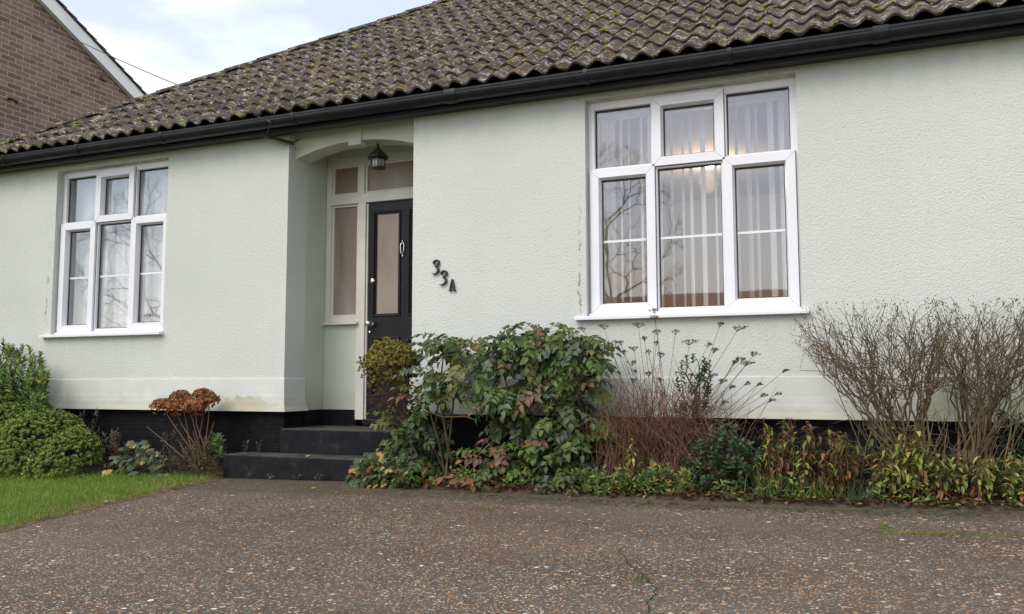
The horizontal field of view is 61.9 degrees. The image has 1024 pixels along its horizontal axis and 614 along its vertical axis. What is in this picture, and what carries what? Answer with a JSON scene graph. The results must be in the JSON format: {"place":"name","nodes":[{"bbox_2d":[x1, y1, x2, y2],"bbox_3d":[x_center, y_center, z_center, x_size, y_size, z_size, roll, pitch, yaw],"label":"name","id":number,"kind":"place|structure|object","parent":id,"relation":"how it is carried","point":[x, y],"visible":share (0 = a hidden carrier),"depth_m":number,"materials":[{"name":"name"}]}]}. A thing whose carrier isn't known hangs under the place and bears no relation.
{"place":"outdoors","nodes":[
{"label":"outdoors","id":0,"kind":"place"},
{"bbox_2d":[0,466,222,528],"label":"lawn","id":1,"kind":"structure","parent":0,"point":[10,518],"depth_m":6.32,"materials":[{"name":"green plant"}]},
{"bbox_2d":[60,0,436,93],"label":"sky","id":2,"kind":"structure","parent":0,"point":[175,41],"materials":[{"name":"white"}]},
{"bbox_2d":[0,478,1023,613],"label":"drive","id":3,"kind":"structure","parent":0,"point":[241,546],"depth_m":3.90,"materials":[{"name":"grey asphalt"}]},
{"bbox_2d":[0,476,223,532],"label":"lawn edge","id":4,"kind":"object","parent":3,"relation":"on","point":[78,510],"visible":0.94,"depth_m":5.77,"materials":[{"name":"concrete"}]},
{"bbox_2d":[479,503,499,509],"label":"grass tuft","id":5,"kind":"object","parent":3,"relation":"on","point":[487,507],"visible":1,"depth_m":5.18,"materials":[{"name":"green plant"}]},
{"bbox_2d":[618,548,657,613],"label":"crack","id":6,"kind":"object","parent":3,"relation":"on","point":[646,578],"visible":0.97,"depth_m":3.30,"materials":[{"name":"black asphalt"}]},
{"bbox_2d":[626,575,653,582],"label":"grass tuft","id":7,"kind":"object","parent":3,"relation":"on","point":[641,577],"visible":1,"depth_m":3.41,"materials":[{"name":"green plant"}]},
{"bbox_2d":[647,510,673,517],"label":"grass tuft","id":8,"kind":"object","parent":3,"relation":"on","point":[655,513],"visible":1,"depth_m":4.79,"materials":[{"name":"plant"}]},
{"bbox_2d":[477,494,1022,516],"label":"edge moss","id":9,"kind":"object","parent":3,"relation":"on","point":[802,509],"visible":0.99,"depth_m":4.93,"materials":[{"name":"green plant"}]},
{"bbox_2d":[875,523,1023,538],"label":"moss strip","id":10,"kind":"object","parent":3,"relation":"on","point":[885,526],"visible":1,"depth_m":4.12,"materials":[{"name":"green plant"}]},
{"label":"ground","id":11,"kind":"structure","parent":0,"visible":0},
{"bbox_2d":[0,0,146,141],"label":"neighbouring house","id":12,"kind":"structure","parent":11,"relation":"on","point":[49,75],"depth_m":13.75,"materials":[{"name":"brown brick"}]},
{"bbox_2d":[223,425,409,481],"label":"doorsteps","id":13,"kind":"object","parent":11,"relation":"on","point":[333,451],"visible":0.25,"depth_m":7.02,"materials":[{"name":"black paint"}]},
{"bbox_2d":[241,440,248,451],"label":"weed","id":14,"kind":"object","parent":13,"relation":"on","point":[244,446],"visible":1,"depth_m":7.34,"materials":[{"name":"green plant"}]},
{"bbox_2d":[0,0,1023,481],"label":"bungalow","id":15,"kind":"object","parent":11,"relation":"on","point":[298,278],"visible":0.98,"depth_m":6.87,"materials":[{"name":"white paint"}]},
{"bbox_2d":[39,160,167,337],"bbox_3d":[-3.960,-0.554,8.373,1.570,1.689,0.197,-2,-5,22],"label":"window","id":16,"kind":"structure","parent":15,"relation":"in","point":[103,176],"depth_m":8.42,"materials":[{"name":"white plastic"}]},
{"bbox_2d":[72,169,167,327],"bbox_3d":[-3.835,-0.539,8.552,1.473,1.620,0.043,-2,-5,22],"label":"vertical blind","id":17,"kind":"object","parent":15,"relation":"attached to","point":[115,290],"visible":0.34,"depth_m":8.58,"materials":[{"name":"white fabric"}]},
{"bbox_2d":[263,121,299,144],"bbox_3d":[-2.044,-1.514,7.501,0.287,0.164,0.239,3,-6,-35],"label":"cable bracket","id":18,"kind":"object","parent":15,"relation":"attached to","point":[278,139],"visible":1,"depth_m":7.52,"materials":[{"name":"black metal"}]},
{"bbox_2d":[1,0,270,121],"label":"overhead cable","id":19,"kind":"object","parent":18,"relation":"attached to","point":[139,68],"visible":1,"depth_m":8.92,"materials":[{"name":"black rubber"}]},
{"bbox_2d":[367,142,387,169],"bbox_3d":[-1.169,-1.341,7.448,0.208,0.275,0.180,-2,-5,22],"label":"hanging lantern","id":20,"kind":"object","parent":15,"relation":"hanging from","point":[377,157],"visible":1,"depth_m":7.40,"materials":[{"name":"black metal"}]},
{"bbox_2d":[364,199,412,418],"bbox_3d":[-0.971,0.008,7.660,0.773,1.975,0.131,-2,-5,22],"label":"door","id":21,"kind":"structure","parent":15,"relation":"in","point":[390,223],"depth_m":7.77,"materials":[{"name":"black paint"}]},
{"bbox_2d":[432,259,439,274],"bbox_3d":[-0.616,-0.323,6.899,0.069,0.120,0.020,-2,-5,22],"label":"house number","id":22,"kind":"object","parent":15,"relation":"attached to","point":[437,265],"visible":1,"depth_m":6.89,"materials":[{"name":"black metal"}]},
{"bbox_2d":[439,270,447,284],"bbox_3d":[-0.551,-0.236,6.864,0.069,0.120,0.020,-2,-5,22],"label":"house number","id":23,"kind":"object","parent":15,"relation":"attached to","point":[444,276],"visible":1,"depth_m":6.85,"materials":[{"name":"black metal"}]},
{"bbox_2d":[448,279,455,290],"bbox_3d":[-0.478,-0.176,6.828,0.059,0.095,0.021,-2,-5,22],"label":"house letter","id":24,"kind":"object","parent":15,"relation":"attached to","point":[452,283],"visible":1,"depth_m":6.82,"materials":[{"name":"black metal"}]},
{"bbox_2d":[597,121,616,302],"bbox_3d":[0.709,-0.671,6.766,0.280,1.677,0.036,-2,-5,22],"label":"net curtain","id":25,"kind":"object","parent":15,"relation":"hanging from","point":[605,163],"visible":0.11,"depth_m":6.75,"materials":[{"name":"white fabric"}]},
{"bbox_2d":[574,76,809,320],"bbox_3d":[1.267,-0.762,6.218,1.665,1.687,0.197,-2,-5,22],"label":"window","id":26,"kind":"structure","parent":15,"relation":"in","point":[733,305],"depth_m":6.20,"materials":[{"name":"white plastic"}]},
{"bbox_2d":[597,92,787,306],"bbox_3d":[1.370,-0.741,6.405,1.500,1.590,0.084,-2,-5,22],"label":"vertical blind","id":27,"kind":"object","parent":15,"relation":"attached to","point":[779,98],"visible":0.54,"depth_m":6.36,"materials":[{"name":"white fabric"}]},
{"bbox_2d":[783,99,789,149],"bbox_3d":[2.095,-0.724,6.194,0.280,1.677,0.036,-2,-5,22],"label":"net curtain","id":28,"kind":"object","parent":15,"relation":"hanging from","point":[786,124],"depth_m":6.28,"materials":[{"name":"white fabric"}]},
{"bbox_2d":[1,460,1023,511],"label":"flower bed","id":29,"kind":"object","parent":11,"relation":"on","point":[676,497],"visible":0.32,"depth_m":5.27,"materials":[{"name":"soil"}]},
{"bbox_2d":[0,337,51,463],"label":"glossy shrub","id":30,"kind":"object","parent":29,"relation":"on","point":[40,381],"visible":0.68,"depth_m":7.94,"materials":[{"name":"green plant"}]},
{"bbox_2d":[0,389,105,478],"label":"hebe shrub","id":31,"kind":"object","parent":29,"relation":"on","point":[77,432],"visible":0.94,"depth_m":7.49,"materials":[{"name":"green plant"}]},
{"bbox_2d":[61,408,100,465],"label":"weedy shrub","id":32,"kind":"object","parent":29,"relation":"on","point":[92,431],"visible":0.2,"depth_m":7.95,"materials":[{"name":"green plant"}]},
{"bbox_2d":[83,432,132,468],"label":"wallflower plant","id":33,"kind":"object","parent":29,"relation":"on","point":[111,443],"visible":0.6,"depth_m":7.70,"materials":[{"name":"green plant"}]},
{"bbox_2d":[108,426,119,464],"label":"dead stem plant","id":34,"kind":"object","parent":29,"relation":"on","point":[115,447],"visible":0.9,"depth_m":7.63,"materials":[{"name":"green plant"}]},
{"bbox_2d":[101,440,172,477],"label":"geranium plant","id":35,"kind":"object","parent":29,"relation":"on","point":[142,464],"visible":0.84,"depth_m":7.40,"materials":[{"name":"green plant"}]},
{"bbox_2d":[159,424,188,468],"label":"grey leaf plant","id":36,"kind":"object","parent":29,"relation":"on","point":[174,431],"visible":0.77,"depth_m":7.58,"materials":[{"name":"plant"}]},
{"bbox_2d":[147,387,220,474],"bbox_3d":[-2.873,1.072,7.404,0.781,0.748,0.364,-2,-5,22],"label":"hydrangea","id":37,"kind":"object","parent":29,"relation":"on","point":[185,400],"visible":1,"depth_m":7.33,"materials":[{"name":"brown plant"}]},
{"bbox_2d":[159,439,225,477],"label":"dead perennial","id":38,"kind":"object","parent":29,"relation":"on","point":[216,463],"visible":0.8,"depth_m":7.24,"materials":[{"name":"brown plant"}]},
{"bbox_2d":[200,431,226,465],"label":"leafy plant","id":39,"kind":"object","parent":29,"relation":"on","point":[217,444],"visible":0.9,"depth_m":7.27,"materials":[{"name":"green plant"}]},
{"bbox_2d":[345,450,411,488],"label":"geranium plant","id":40,"kind":"object","parent":29,"relation":"on","point":[384,468],"visible":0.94,"depth_m":6.34,"materials":[{"name":"green plant"}]},
{"bbox_2d":[356,336,422,470],"bbox_3d":[-0.933,0.761,6.450,0.521,1.098,0.466,-2,-5,22],"label":"clipped shrub","id":41,"kind":"object","parent":29,"relation":"on","point":[383,355],"visible":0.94,"depth_m":6.40,"materials":[{"name":"green plant"}]},
{"bbox_2d":[390,470,421,484],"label":"leafy plant","id":42,"kind":"object","parent":29,"relation":"on","point":[404,476],"visible":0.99,"depth_m":6.16,"materials":[{"name":"green plant"}]},
{"bbox_2d":[365,332,511,489],"bbox_3d":[-0.551,0.860,6.392,1.342,1.355,0.712,-2,-5,22],"label":"mahonia shrub","id":43,"kind":"object","parent":29,"relation":"on","point":[451,350],"visible":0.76,"depth_m":6.31,"materials":[{"name":"green plant"}]},
{"bbox_2d":[416,400,474,419],"bbox_3d":[-0.501,0.763,6.324,0.470,0.143,0.032,-2,-5,18],"label":"bare cane","id":44,"kind":"object","parent":43,"relation":"attached to","point":[420,404],"visible":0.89,"depth_m":6.31,"materials":[{"name":"brown plant"}]},
{"bbox_2d":[454,321,620,497],"bbox_3d":[0.164,0.791,6.065,1.276,1.397,0.768,-2,-5,22],"label":"mahonia shrub","id":45,"kind":"object","parent":29,"relation":"on","point":[555,465],"visible":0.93,"depth_m":6.01,"materials":[{"name":"green plant"}]},
{"bbox_2d":[568,468,610,496],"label":"plant","id":46,"kind":"object","parent":29,"relation":"on","point":[586,484],"visible":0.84,"depth_m":5.63,"materials":[{"name":"green plant"}]},
{"bbox_2d":[593,472,631,497],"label":"plant","id":47,"kind":"object","parent":29,"relation":"on","point":[613,483],"visible":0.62,"depth_m":5.55,"materials":[{"name":"green plant"}]},
{"bbox_2d":[618,438,639,492],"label":"perennial plant","id":48,"kind":"object","parent":29,"relation":"on","point":[629,462],"visible":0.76,"depth_m":5.54,"materials":[{"name":"green plant"}]},
{"bbox_2d":[614,472,650,495],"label":"plant","id":49,"kind":"object","parent":29,"relation":"on","point":[641,477],"visible":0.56,"depth_m":5.50,"materials":[{"name":"green plant"}]},
{"bbox_2d":[635,459,670,497],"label":"plant","id":50,"kind":"object","parent":29,"relation":"on","point":[652,474],"visible":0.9,"depth_m":5.45,"materials":[{"name":"green plant"}]},
{"bbox_2d":[549,308,793,488],"bbox_3d":[1.052,0.599,5.728,1.626,1.211,0.564,-2,-5,22],"label":"spiraea shrub","id":51,"kind":"object","parent":29,"relation":"on","point":[647,437],"visible":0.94,"depth_m":5.69,"materials":[{"name":"brown plant"}]},
{"bbox_2d":[656,467,694,496],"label":"plant","id":52,"kind":"object","parent":29,"relation":"on","point":[683,475],"visible":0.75,"depth_m":5.41,"materials":[{"name":"green plant"}]},
{"bbox_2d":[355,466,1023,509],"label":"leaf litter","id":53,"kind":"object","parent":29,"relation":"on","point":[452,481],"visible":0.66,"depth_m":5.30,"materials":[{"name":"brown plant"}]},
{"bbox_2d":[674,353,713,457],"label":"rose bush","id":54,"kind":"object","parent":29,"relation":"on","point":[704,369],"visible":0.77,"depth_m":5.70,"materials":[{"name":"green plant"}]},
{"bbox_2d":[375,457,1023,507],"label":"bed weeds","id":55,"kind":"object","parent":29,"relation":"on","point":[732,492],"visible":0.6,"depth_m":5.17,"materials":[{"name":"green plant"}]},
{"bbox_2d":[679,418,763,494],"bbox_3d":[1.342,0.995,5.475,0.563,0.553,0.463,-2,-5,22],"label":"shrub","id":56,"kind":"object","parent":29,"relation":"on","point":[739,469],"visible":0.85,"depth_m":5.36,"materials":[{"name":"green plant"}]},
{"bbox_2d":[751,430,782,492],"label":"perennial plant","id":57,"kind":"object","parent":29,"relation":"on","point":[758,473],"visible":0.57,"depth_m":5.28,"materials":[{"name":"green plant"}]},
{"bbox_2d":[734,468,810,499],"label":"grass tuft","id":58,"kind":"object","parent":29,"relation":"on","point":[765,491],"visible":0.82,"depth_m":5.13,"materials":[{"name":"green plant"}]},
{"bbox_2d":[757,417,821,497],"bbox_3d":[1.704,0.937,5.262,0.406,0.512,0.455,-2,-5,22],"label":"perennial plant","id":59,"kind":"object","parent":29,"relation":"on","point":[788,456],"visible":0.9,"depth_m":5.17,"materials":[{"name":"green plant"}]},
{"bbox_2d":[766,474,834,501],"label":"grass tuft","id":60,"kind":"object","parent":29,"relation":"on","point":[804,492],"visible":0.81,"depth_m":5.05,"materials":[{"name":"green plant"}]},
{"bbox_2d":[801,477,850,500],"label":"grass tuft","id":61,"kind":"object","parent":29,"relation":"on","point":[831,492],"visible":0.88,"depth_m":5.01,"materials":[{"name":"green plant"}]},
{"bbox_2d":[811,428,867,499],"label":"perennial plant","id":62,"kind":"object","parent":29,"relation":"on","point":[840,471],"visible":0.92,"depth_m":5.04,"materials":[{"name":"green plant"}]},
{"bbox_2d":[842,478,878,503],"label":"grass tuft","id":63,"kind":"object","parent":29,"relation":"on","point":[852,495],"visible":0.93,"depth_m":4.92,"materials":[{"name":"green plant"}]},
{"bbox_2d":[791,295,961,499],"bbox_3d":[2.222,0.522,5.180,0.990,1.235,0.750,-2,-5,22],"label":"bare shrub","id":64,"kind":"object","parent":29,"relation":"on","point":[871,385],"visible":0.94,"depth_m":5.12,"materials":[{"name":"brown plant"}]},
{"bbox_2d":[862,425,927,502],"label":"perennial plant","id":65,"kind":"object","parent":29,"relation":"on","point":[900,477],"visible":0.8,"depth_m":4.94,"materials":[{"name":"green plant"}]},
{"bbox_2d":[849,443,953,485],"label":"creeping shrub","id":66,"kind":"object","parent":29,"relation":"on","point":[868,452],"visible":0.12,"depth_m":5.28,"materials":[{"name":"green plant"}]},
{"bbox_2d":[901,437,952,501],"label":"perennial plant","id":67,"kind":"object","parent":29,"relation":"on","point":[926,471],"visible":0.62,"depth_m":4.84,"materials":[{"name":"green plant"}]},
{"bbox_2d":[937,454,989,502],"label":"perennial plant","id":68,"kind":"object","parent":29,"relation":"on","point":[958,486],"visible":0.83,"depth_m":4.85,"materials":[{"name":"green plant"}]},
{"bbox_2d":[921,294,1023,497],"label":"bare shrub","id":69,"kind":"object","parent":29,"relation":"on","point":[978,443],"visible":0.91,"depth_m":4.97,"materials":[{"name":"brown plant"}]},
{"bbox_2d":[976,448,1023,504],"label":"perennial plant","id":70,"kind":"object","parent":29,"relation":"on","point":[989,486],"visible":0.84,"depth_m":4.75,"materials":[{"name":"green plant"}]},
{"bbox_2d":[994,409,1023,487],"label":"evergreen shrub","id":71,"kind":"object","parent":29,"relation":"on","point":[1020,443],"visible":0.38,"depth_m":5.07,"materials":[{"name":"green plant"}]}
]}

